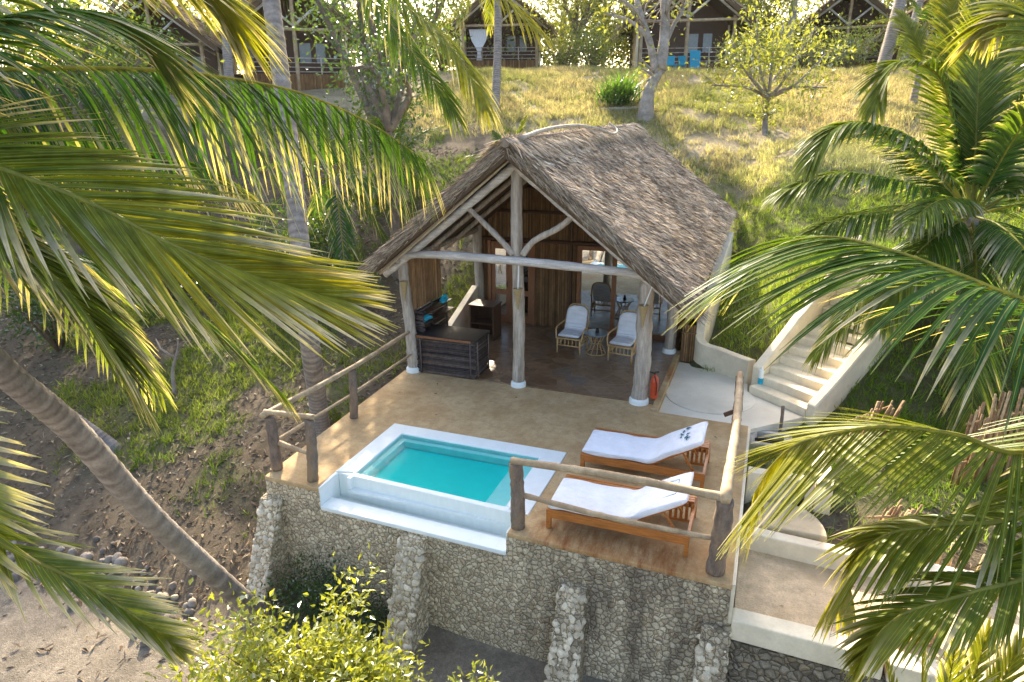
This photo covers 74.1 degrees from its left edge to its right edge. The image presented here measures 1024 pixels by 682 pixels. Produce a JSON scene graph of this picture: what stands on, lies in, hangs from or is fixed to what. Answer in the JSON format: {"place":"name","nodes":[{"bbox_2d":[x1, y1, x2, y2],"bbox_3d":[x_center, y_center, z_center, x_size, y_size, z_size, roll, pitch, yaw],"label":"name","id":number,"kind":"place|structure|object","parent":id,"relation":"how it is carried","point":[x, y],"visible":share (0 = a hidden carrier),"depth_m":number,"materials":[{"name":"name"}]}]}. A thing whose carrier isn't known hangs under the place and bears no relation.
{"place":"outdoors","nodes":[
{"label":"outdoors","id":0,"kind":"place"},
{"bbox_2d":[0,66,1023,681],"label":"ground","id":1,"kind":"structure","parent":0,"point":[444,654],"depth_m":13.38,"materials":[{"name":"beige soil"}]},
{"bbox_2d":[3,0,117,61],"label":"woodland tree","id":2,"kind":"object","parent":1,"relation":"on","point":[64,5],"visible":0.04,"depth_m":42.50,"materials":[{"name":"green plant"}]},
{"bbox_2d":[0,253,123,358],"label":"shrub","id":3,"kind":"object","parent":1,"relation":"on","point":[50,336],"visible":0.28,"depth_m":16.62,"materials":[{"name":"green plant"}]},
{"bbox_2d":[0,0,158,236],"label":"broadleaf tree","id":4,"kind":"object","parent":1,"relation":"on","point":[81,105],"visible":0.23,"depth_m":20.09,"materials":[{"name":"green plant"}]},
{"bbox_2d":[0,0,194,156],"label":"broadleaf tree","id":5,"kind":"object","parent":1,"relation":"on","point":[129,55],"visible":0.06,"depth_m":23.60,"materials":[{"name":"green plant"}]},
{"bbox_2d":[75,411,121,452],"bbox_3d":[-12.928,-1.506,12.957,9.265,9.287,6.720,-11,21,-28],"label":"coconut palm","id":6,"kind":"object","parent":1,"relation":"on","point":[108,440],"visible":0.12,"depth_m":13.66,"materials":[{"name":"grey plant"}]},
{"bbox_2d":[6,532,196,646],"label":"rubble stones","id":7,"kind":"object","parent":1,"relation":"on","point":[118,558],"visible":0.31,"depth_m":11.20,"materials":[{"name":"stone"}]},
{"bbox_2d":[0,0,224,252],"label":"broadleaf tree","id":8,"kind":"object","parent":1,"relation":"on","point":[64,97],"visible":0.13,"depth_m":21.14,"materials":[{"name":"green plant"}]},
{"bbox_2d":[79,0,236,95],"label":"thatched cottage","id":9,"kind":"structure","parent":1,"relation":"on","point":[204,41],"depth_m":33.98,"materials":[{"name":"wood"}]},
{"bbox_2d":[177,57,202,71],"bbox_3d":[-16.623,-14.158,34.924,1.250,0.900,0.025,-3,19,-9],"label":"window","id":10,"kind":"structure","parent":9,"relation":"in","point":[197,68],"depth_m":34.91,"materials":[{"name":"grey glass"}]},
{"bbox_2d":[155,338,179,393],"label":"dead branch","id":11,"kind":"object","parent":1,"relation":"on","point":[173,385],"visible":0.99,"depth_m":15.10,"materials":[{"name":"wood"}]},
{"bbox_2d":[111,213,233,310],"bbox_3d":[-9.262,-2.119,19.091,3.879,3.252,4.279,1,19,4],"label":"shrub","id":12,"kind":"object","parent":1,"relation":"on","point":[183,288],"visible":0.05,"depth_m":18.82,"materials":[{"name":"green plant"}]},
{"bbox_2d":[154,0,236,120],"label":"coconut palm","id":13,"kind":"object","parent":1,"relation":"on","point":[228,68],"visible":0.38,"depth_m":30.42,"materials":[{"name":"grey plant"}]},
{"bbox_2d":[0,0,445,669],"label":"coconut palm","id":14,"kind":"object","parent":1,"relation":"on","point":[46,174],"visible":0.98,"depth_m":4.36,"materials":[{"name":"green plant"}]},
{"bbox_2d":[175,0,311,78],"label":"coconut palm","id":15,"kind":"object","parent":1,"relation":"on","point":[246,2],"visible":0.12,"depth_m":34.14,"materials":[{"name":"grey plant"}]},
{"bbox_2d":[218,117,276,159],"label":"shrub","id":16,"kind":"object","parent":1,"relation":"on","point":[255,150],"visible":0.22,"depth_m":26.38,"materials":[{"name":"green plant"}]},
{"bbox_2d":[205,609,317,681],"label":"shrub","id":17,"kind":"object","parent":1,"relation":"on","point":[226,627],"visible":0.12,"depth_m":8.10,"materials":[{"name":"green plant"}]},
{"bbox_2d":[141,543,433,681],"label":"sunlit bush","id":18,"kind":"object","parent":1,"relation":"on","point":[354,657],"visible":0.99,"depth_m":6.98,"materials":[{"name":"green plant"}]},
{"bbox_2d":[213,0,373,91],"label":"thatched cottage","id":19,"kind":"structure","parent":1,"relation":"on","point":[304,78],"depth_m":35.05,"materials":[{"name":"wood"}]},
{"bbox_2d":[299,43,325,62],"bbox_3d":[-10.622,-15.334,36.093,1.325,0.954,0.026,-7,20,-18],"label":"window","id":20,"kind":"structure","parent":19,"relation":"in","point":[305,47],"depth_m":36.05,"materials":[{"name":"grey glass"}]},
{"bbox_2d":[243,204,350,265],"bbox_3d":[-6.200,-2.367,18.887,3.555,2.745,2.952,7,20,19],"label":"shrub","id":21,"kind":"object","parent":1,"relation":"on","point":[320,248],"visible":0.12,"depth_m":18.83,"materials":[{"name":"green plant"}]},
{"bbox_2d":[254,546,369,639],"bbox_3d":[-2.930,3.786,10.224,1.836,1.482,1.928,7,20,19],"label":"shrub","id":22,"kind":"object","parent":1,"relation":"on","point":[314,610],"visible":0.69,"depth_m":10.06,"materials":[{"name":"green plant"}]},
{"bbox_2d":[254,185,379,265],"bbox_3d":[-5.792,-3.166,20.124,3.635,2.907,4.144,7,20,19],"label":"shrub","id":23,"kind":"object","parent":1,"relation":"on","point":[322,237],"visible":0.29,"depth_m":19.88,"materials":[{"name":"green plant"}]},
{"bbox_2d":[247,108,410,273],"bbox_3d":[-4.741,-3.691,18.652,4.395,5.231,4.657,7,20,19],"label":"coconut palm","id":24,"kind":"object","parent":1,"relation":"on","point":[341,236],"visible":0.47,"depth_m":17.83,"materials":[{"name":"green plant"}]},
{"bbox_2d":[311,243,387,307],"bbox_3d":[-4.446,-1.496,18.284,2.591,2.056,2.393,7,20,19],"label":"shrub","id":25,"kind":"object","parent":1,"relation":"on","point":[373,282],"visible":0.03,"depth_m":18.07,"materials":[{"name":"green plant"}]},
{"bbox_2d":[345,588,391,642],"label":"shrub","id":26,"kind":"object","parent":1,"relation":"on","point":[377,616],"visible":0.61,"depth_m":9.86,"materials":[{"name":"green plant"}]},
{"bbox_2d":[284,0,470,200],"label":"broadleaf tree","id":27,"kind":"object","parent":1,"relation":"on","point":[329,25],"visible":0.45,"depth_m":21.89,"materials":[{"name":"green plant"}]},
{"bbox_2d":[313,8,460,278],"bbox_3d":[-3.333,-5.231,19.060,3.754,7.406,4.038,-8,20,-21],"label":"broadleaf tree","id":28,"kind":"object","parent":1,"relation":"on","point":[390,117],"visible":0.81,"depth_m":18.32,"materials":[{"name":"green plant"}]},
{"bbox_2d":[322,95,454,231],"bbox_3d":[-3.530,-5.410,22.494,5.262,5.202,4.644,7,20,19],"label":"young palm","id":29,"kind":"object","parent":1,"relation":"on","point":[399,139],"visible":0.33,"depth_m":21.92,"materials":[{"name":"green plant"}]},
{"bbox_2d":[262,0,554,436],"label":"coconut palm","id":30,"kind":"object","parent":1,"relation":"on","point":[313,372],"visible":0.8,"depth_m":12.18,"materials":[{"name":"green plant"}]},
{"bbox_2d":[386,0,479,70],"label":"woodland tree","id":31,"kind":"object","parent":1,"relation":"on","point":[437,7],"visible":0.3,"depth_m":48.24,"materials":[{"name":"green plant"}]},
{"bbox_2d":[418,18,471,70],"bbox_3d":[-3.997,-17.177,39.329,3.740,3.073,3.669,7,20,19],"label":"shrub","id":32,"kind":"object","parent":1,"relation":"on","point":[440,55],"visible":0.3,"depth_m":39.13,"materials":[{"name":"green plant"}]},
{"bbox_2d":[448,285,477,327],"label":"plaster wall","id":33,"kind":"structure","parent":1,"relation":"on","point":[459,317],"depth_m":17.14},
{"bbox_2d":[447,654,500,681],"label":"shrub","id":34,"kind":"object","parent":1,"relation":"on","point":[481,678],"visible":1,"depth_m":6.68,"materials":[{"name":"green plant"}]},
{"bbox_2d":[412,0,564,111],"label":"coconut palm","id":35,"kind":"object","parent":1,"relation":"on","point":[497,24],"visible":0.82,"depth_m":31.17,"materials":[{"name":"green plant"}]},
{"bbox_2d":[455,115,527,160],"bbox_3d":[-0.014,-5.627,22.030,3.735,3.303,3.634,-17,25,-41],"label":"young palm","id":36,"kind":"object","parent":1,"relation":"on","point":[497,136],"visible":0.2,"depth_m":22.27,"materials":[{"name":"green plant"}]},
{"bbox_2d":[246,426,750,681],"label":"sea wall","id":37,"kind":"structure","parent":1,"relation":"on","point":[567,616],"depth_m":9.29,"materials":[{"name":"grey stone"}]},
{"bbox_2d":[265,370,747,589],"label":"pool deck","id":38,"kind":"structure","parent":37,"relation":"on","point":[568,423],"depth_m":11.73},
{"bbox_2d":[259,331,411,482],"bbox_3d":[-2.570,0.873,12.257,1.012,1.142,4.690,7,20,19],"label":"log railing","id":39,"kind":"object","parent":38,"relation":"on","point":[274,439],"visible":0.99,"depth_m":10.53,"materials":[{"name":"brown wood"}]},
{"bbox_2d":[318,423,566,554],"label":"plunge pool","id":40,"kind":"structure","parent":38,"relation":"in","point":[450,487],"depth_m":10.47,"materials":[{"name":"white paint"}]},
{"bbox_2d":[546,472,697,556],"bbox_3d":[1.499,2.078,9.114,1.864,0.826,0.999,7,20,19],"label":"sun lounger","id":41,"kind":"object","parent":38,"relation":"on","point":[637,503],"visible":0.88,"depth_m":8.90,"materials":[{"name":"fabric"}]},
{"bbox_2d":[509,371,743,576],"bbox_3d":[2.007,1.494,10.322,2.826,1.167,4.464,7,20,19],"label":"log railing","id":42,"kind":"object","parent":38,"relation":"on","point":[723,521],"visible":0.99,"depth_m":8.38,"materials":[{"name":"brown wood"}]},
{"bbox_2d":[580,422,710,488],"bbox_3d":[2.101,1.589,10.557,1.864,0.816,1.002,7,20,19],"label":"sun lounger","id":43,"kind":"object","parent":38,"relation":"on","point":[629,450],"visible":0.98,"depth_m":10.31,"materials":[{"name":"fabric"}]},
{"bbox_2d":[442,0,559,69],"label":"thatched cottage","id":44,"kind":"structure","parent":1,"relation":"on","point":[478,41],"depth_m":48.03,"materials":[{"name":"wood"}]},
{"bbox_2d":[507,36,526,51],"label":"window","id":45,"kind":"structure","parent":44,"relation":"in","point":[513,42],"depth_m":50.05,"materials":[{"name":"grey glass"}]},
{"bbox_2d":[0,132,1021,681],"bbox_3d":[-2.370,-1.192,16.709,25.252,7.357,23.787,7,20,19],"label":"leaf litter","id":46,"kind":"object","parent":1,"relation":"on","point":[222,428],"visible":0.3,"depth_m":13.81,"materials":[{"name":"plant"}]},
{"bbox_2d":[9,71,1023,608],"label":"green grass","id":47,"kind":"structure","parent":1,"relation":"on","point":[229,317],"depth_m":15.77,"materials":[{"name":"plant"}]},
{"bbox_2d":[358,122,741,411],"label":"thatched pavilion","id":48,"kind":"structure","parent":1,"relation":"on","point":[607,225],"depth_m":14.49,"materials":[{"name":"plant"}]},
{"bbox_2d":[399,280,407,300],"bbox_3d":[-2.208,-1.020,13.895,0.190,0.420,0.190,7,20,19],"label":"torch","id":49,"kind":"object","parent":48,"relation":"attached to","point":[403,284],"visible":1,"depth_m":13.84,"materials":[{"name":"wicker"}]},
{"bbox_2d":[415,324,489,378],"bbox_3d":[-1.258,0.217,14.555,1.402,0.845,0.835,7,20,19],"label":"bar counter","id":50,"kind":"object","parent":48,"relation":"on","point":[462,352],"visible":1,"depth_m":14.26,"materials":[{"name":"black wood"}]},
{"bbox_2d":[468,299,501,340],"bbox_3d":[-0.654,-0.518,16.669,0.680,0.870,0.540,7,20,19],"label":"wooden cabinet","id":51,"kind":"object","parent":48,"relation":"on","point":[484,314],"visible":0.88,"depth_m":16.62,"materials":[{"name":"wood"}]},
{"bbox_2d":[491,241,509,321],"bbox_3d":[-0.297,-1.522,17.610,0.501,2.130,0.112,7,20,19],"label":"door","id":52,"kind":"structure","parent":48,"relation":"in","point":[500,282],"depth_m":17.63,"materials":[{"name":"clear glass"}]},
{"bbox_2d":[513,265,522,308],"bbox_3d":[0.112,-1.067,12.916,0.190,0.965,0.190,7,20,19],"label":"torch","id":53,"kind":"object","parent":48,"relation":"attached to","point":[517,291],"visible":1,"depth_m":12.93,"materials":[{"name":"wicker"}]},
{"bbox_2d":[523,243,531,324],"bbox_3d":[0.277,-1.466,17.437,0.501,2.130,0.050,7,20,19],"label":"door","id":54,"kind":"structure","parent":48,"relation":"in","point":[527,270],"depth_m":17.41,"materials":[{"name":"brown wood"}]},
{"bbox_2d":[555,303,589,355],"bbox_3d":[1.421,-0.292,15.732,0.709,1.022,0.766,7,20,19],"label":"rattan chair","id":55,"kind":"object","parent":48,"relation":"on","point":[576,320],"visible":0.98,"depth_m":15.75,"materials":[{"name":"fabric"}]},
{"bbox_2d":[584,329,607,355],"bbox_3d":[1.935,0.037,15.574,0.570,0.495,0.570,7,20,19],"label":"rattan table","id":56,"kind":"object","parent":48,"relation":"on","point":[590,333],"visible":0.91,"depth_m":15.48,"materials":[{"name":"wicker"}]},
{"bbox_2d":[576,245,667,339],"bbox_3d":[2.780,-1.183,16.538,2.466,2.170,0.120,7,20,19],"label":"glass door","id":57,"kind":"structure","parent":48,"relation":"in","point":[606,297],"depth_m":16.63,"materials":[{"name":"glass"}]},
{"bbox_2d":[607,310,636,364],"bbox_3d":[2.549,-0.110,15.180,0.704,1.022,0.750,9,21,27],"label":"rattan chair","id":58,"kind":"object","parent":48,"relation":"on","point":[625,338],"visible":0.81,"depth_m":15.20,"materials":[{"name":"fabric"}]},
{"bbox_2d":[639,287,651,327],"bbox_3d":[2.374,-0.623,12.170,0.195,0.804,0.205,-13,23,-33],"label":"torch","id":59,"kind":"object","parent":48,"relation":"attached to","point":[643,308],"visible":0.95,"depth_m":12.16,"materials":[{"name":"wicker"}]},
{"bbox_2d":[650,371,658,398],"bbox_3d":[2.681,0.814,12.794,0.214,0.562,0.148,15,24,38],"label":"fire extinguisher","id":60,"kind":"object","parent":48,"relation":"attached to","point":[654,384],"visible":1,"depth_m":12.74,"materials":[{"name":"red metal"}]},
{"bbox_2d":[535,20,591,66],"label":"shrub","id":61,"kind":"object","parent":1,"relation":"on","point":[561,60],"visible":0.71,"depth_m":43.38,"materials":[{"name":"green plant"}]},
{"bbox_2d":[512,0,640,66],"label":"woodland tree","id":62,"kind":"object","parent":1,"relation":"on","point":[575,16],"visible":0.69,"depth_m":44.57,"materials":[{"name":"green plant"}]},
{"bbox_2d":[173,0,1013,73],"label":"undergrowth","id":63,"kind":"object","parent":1,"relation":"on","point":[452,15],"visible":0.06,"depth_m":50.68,"materials":[{"name":"green plant"}]},
{"bbox_2d":[554,22,632,66],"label":"shrub","id":64,"kind":"object","parent":1,"relation":"on","point":[589,49],"visible":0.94,"depth_m":42.32,"materials":[{"name":"green plant"}]},
{"bbox_2d":[547,0,642,65],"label":"woodland tree","id":65,"kind":"object","parent":1,"relation":"on","point":[603,23],"visible":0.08,"depth_m":54.19,"materials":[{"name":"green plant"}]},
{"bbox_2d":[581,66,646,105],"bbox_3d":[4.969,-11.688,30.988,3.824,1.870,4.018,7,20,19],"label":"spiky plant","id":66,"kind":"object","parent":1,"relation":"on","point":[620,92],"visible":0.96,"depth_m":30.59,"materials":[{"name":"green plant"}]},
{"bbox_2d":[602,106,638,110],"bbox_3d":[4.918,-10.426,30.462,1.741,0.232,0.273,2,19,6],"label":"edging log","id":67,"kind":"object","parent":1,"relation":"on","point":[609,108],"visible":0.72,"depth_m":30.36,"materials":[{"name":"grey wood"}]},
{"bbox_2d":[559,0,706,121],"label":"lawn tree","id":68,"kind":"object","parent":1,"relation":"on","point":[658,68],"visible":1,"depth_m":29.35,"materials":[{"name":"green plant"}]},
{"bbox_2d":[599,0,679,67],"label":"woodland tree","id":69,"kind":"object","parent":1,"relation":"on","point":[625,13],"visible":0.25,"depth_m":50.36,"materials":[{"name":"green plant"}]},
{"bbox_2d":[667,56,675,67],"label":"blue chair","id":70,"kind":"object","parent":1,"relation":"on","point":[670,60],"visible":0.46,"depth_m":43.93,"materials":[{"name":"fabric"}]},
{"bbox_2d":[676,56,685,67],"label":"blue chair","id":71,"kind":"object","parent":1,"relation":"on","point":[681,59],"visible":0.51,"depth_m":44.18,"materials":[{"name":"fabric"}]},
{"bbox_2d":[344,64,1023,217],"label":"dry grass","id":72,"kind":"structure","parent":1,"relation":"on","point":[899,80],"depth_m":29.96,"materials":[{"name":"plant"}]},
{"bbox_2d":[612,0,764,69],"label":"thatched cottage","id":73,"kind":"structure","parent":1,"relation":"on","point":[707,26],"depth_m":47.82,"materials":[{"name":"wood"}]},
{"bbox_2d":[688,34,711,51],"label":"window","id":74,"kind":"structure","parent":73,"relation":"in","point":[693,38],"depth_m":48.30,"materials":[{"name":"grey glass"}]},
{"bbox_2d":[680,324,696,361],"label":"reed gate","id":75,"kind":"structure","parent":1,"relation":"on","point":[687,351],"depth_m":15.25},
{"bbox_2d":[689,50,700,68],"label":"blue board","id":76,"kind":"object","parent":1,"relation":"on","point":[695,63],"visible":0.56,"depth_m":44.21,"materials":[{"name":"fabric"}]},
{"bbox_2d":[693,232,755,391],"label":"garden wall","id":77,"kind":"structure","parent":1,"relation":"on","point":[725,362],"depth_m":14.92,"materials":[{"name":"beige paint"}]},
{"bbox_2d":[659,362,802,437],"bbox_3d":[4.436,1.276,13.650,2.554,0.400,3.163,7,20,19],"label":"landing","id":78,"kind":"object","parent":1,"relation":"on","point":[760,414],"visible":0.47,"depth_m":12.82,"materials":[{"name":"concrete"}]},
{"bbox_2d":[666,380,754,414],"bbox_3d":[3.948,1.095,13.536,1.720,0.020,1.720,7,20,19],"label":"round step","id":79,"kind":"object","parent":78,"relation":"on","point":[709,396],"visible":0.89,"depth_m":13.48,"materials":[{"name":"concrete"}]},
{"bbox_2d":[710,21,788,68],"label":"shrub","id":80,"kind":"object","parent":1,"relation":"on","point":[745,52],"visible":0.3,"depth_m":41.46,"materials":[{"name":"green plant"}]},
{"bbox_2d":[749,430,791,455],"bbox_3d":[4.552,1.828,12.024,0.760,0.240,0.600,7,20,19],"label":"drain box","id":81,"kind":"object","parent":1,"relation":"on","point":[753,440],"visible":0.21,"depth_m":12.11,"materials":[{"name":"concrete"}]},
{"bbox_2d":[686,0,857,135],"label":"frangipani tree","id":82,"kind":"object","parent":1,"relation":"on","point":[767,93],"visible":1,"depth_m":26.98,"materials":[{"name":"green plant"}]},
{"bbox_2d":[765,0,797,68],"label":"coconut palm","id":83,"kind":"object","parent":1,"relation":"on","point":[793,3],"visible":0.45,"depth_m":44.33,"materials":[{"name":"grey plant"}]},
{"bbox_2d":[778,406,784,431],"bbox_3d":[4.846,1.473,12.208,0.069,0.653,0.065,15,24,39],"label":"garden stake","id":84,"kind":"object","parent":1,"relation":"on","point":[781,417],"visible":0.75,"depth_m":12.16,"materials":[{"name":"brown wood"}]},
{"bbox_2d":[730,0,834,69],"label":"woodland tree","id":85,"kind":"object","parent":1,"relation":"on","point":[763,5],"visible":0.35,"depth_m":48.20,"materials":[{"name":"green plant"}]},
{"bbox_2d":[761,15,849,69],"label":"shrub","id":86,"kind":"object","parent":1,"relation":"on","point":[801,63],"visible":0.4,"depth_m":41.41,"materials":[{"name":"green plant"}]},
{"bbox_2d":[725,639,886,681],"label":"rubble wall","id":87,"kind":"structure","parent":1,"relation":"on","point":[749,663],"depth_m":8.06,"materials":[{"name":"stone"}]},
{"bbox_2d":[786,0,891,69],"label":"thatched cottage","id":88,"kind":"structure","parent":1,"relation":"on","point":[865,13],"depth_m":48.83,"materials":[{"name":"wood"}]},
{"bbox_2d":[749,235,932,424],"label":"stone staircase","id":89,"kind":"structure","parent":1,"relation":"on","point":[790,385],"depth_m":13.36,"materials":[{"name":"beige paint"}]},
{"bbox_2d":[758,366,763,384],"bbox_3d":[5.026,0.691,13.671,0.100,0.369,0.100,7,20,19],"label":"bottle","id":90,"kind":"object","parent":89,"relation":"on","point":[760,376],"visible":1,"depth_m":13.64,"materials":[{"name":"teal plastic"}]},
{"bbox_2d":[798,0,886,42],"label":"woodland tree","id":91,"kind":"object","parent":1,"relation":"on","point":[816,5],"visible":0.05,"depth_m":50.87,"materials":[{"name":"green plant"}]},
{"bbox_2d":[662,0,1023,681],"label":"coconut palm","id":92,"kind":"object","parent":1,"relation":"on","point":[887,632],"visible":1,"depth_m":4.23,"materials":[{"name":"green plant"}]},
{"bbox_2d":[803,5,887,69],"bbox_3d":[19.681,-17.351,39.550,4.961,4.189,4.140,-9,21,-24],"label":"shrub","id":93,"kind":"object","parent":1,"relation":"on","point":[854,60],"visible":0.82,"depth_m":39.26,"materials":[{"name":"green plant"}]},
{"bbox_2d":[844,400,905,448],"bbox_3d":[6.287,1.475,11.748,1.197,0.897,0.275,-8,20,-21],"label":"stick fence","id":94,"kind":"object","parent":1,"relation":"on","point":[876,409],"visible":0.38,"depth_m":11.69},
{"bbox_2d":[730,450,1023,681],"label":"terrace","id":95,"kind":"structure","parent":1,"relation":"on","point":[765,591],"depth_m":8.76,"materials":[{"name":"beige paint"}]},
{"bbox_2d":[908,617,946,646],"bbox_3d":[4.718,3.400,7.858,0.556,0.815,0.293,7,20,19],"label":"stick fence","id":96,"kind":"object","parent":95,"relation":"on","point":[931,641],"visible":0.01,"depth_m":7.85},
{"bbox_2d":[848,0,913,46],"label":"woodland tree","id":97,"kind":"object","parent":1,"relation":"on","point":[907,7],"visible":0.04,"depth_m":45.89,"materials":[{"name":"green plant"}]},
{"bbox_2d":[869,0,906,88],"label":"coconut palm","id":98,"kind":"object","parent":1,"relation":"on","point":[889,43],"visible":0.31,"depth_m":30.03,"materials":[{"name":"grey plant"}]},
{"bbox_2d":[757,0,1023,453],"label":"coconut palm","id":99,"kind":"object","parent":1,"relation":"on","point":[975,160],"visible":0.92,"depth_m":12.00,"materials":[{"name":"green plant"}]},
{"bbox_2d":[865,499,929,544],"bbox_3d":[5.324,2.615,9.415,0.766,0.818,0.344,7,20,19],"label":"stick fence","id":100,"kind":"object","parent":1,"relation":"on","point":[895,513],"visible":0.29,"depth_m":9.33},
{"bbox_2d":[884,0,923,59],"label":"coconut palm","id":101,"kind":"object","parent":1,"relation":"on","point":[920,3],"visible":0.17,"depth_m":38.15,"materials":[{"name":"grey plant"}]},
{"bbox_2d":[862,0,958,104],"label":"young palm","id":102,"kind":"object","parent":1,"relation":"on","point":[914,96],"visible":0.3,"depth_m":29.12,"materials":[{"name":"green plant"}]},
{"bbox_2d":[863,0,959,59],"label":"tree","id":103,"kind":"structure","parent":1,"relation":"on","point":[910,12],"depth_m":40.50,"materials":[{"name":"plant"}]},
{"bbox_2d":[908,3,947,60],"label":"shrub","id":104,"kind":"object","parent":1,"relation":"on","point":[931,32],"visible":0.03,"depth_m":37.22,"materials":[{"name":"green plant"}]},
{"bbox_2d":[842,615,1023,681],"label":"young palm","id":105,"kind":"object","parent":1,"relation":"on","point":[1013,661],"visible":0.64,"depth_m":6.04,"materials":[{"name":"green plant"}]},
{"bbox_2d":[935,542,1002,569],"bbox_3d":[6.841,3.039,8.666,2.543,0.661,0.070,7,20,19],"label":"cane fence","id":106,"kind":"object","parent":1,"relation":"on","point":[949,564],"visible":0.09,"depth_m":8.99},
{"bbox_2d":[949,388,1023,487],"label":"stick fence","id":107,"kind":"object","parent":1,"relation":"on","point":[975,421],"visible":0.44,"depth_m":10.40,"materials":[{"name":"wood"}]},
{"bbox_2d":[0,0,1023,73],"label":"sky","id":108,"kind":"structure","parent":0,"point":[799,15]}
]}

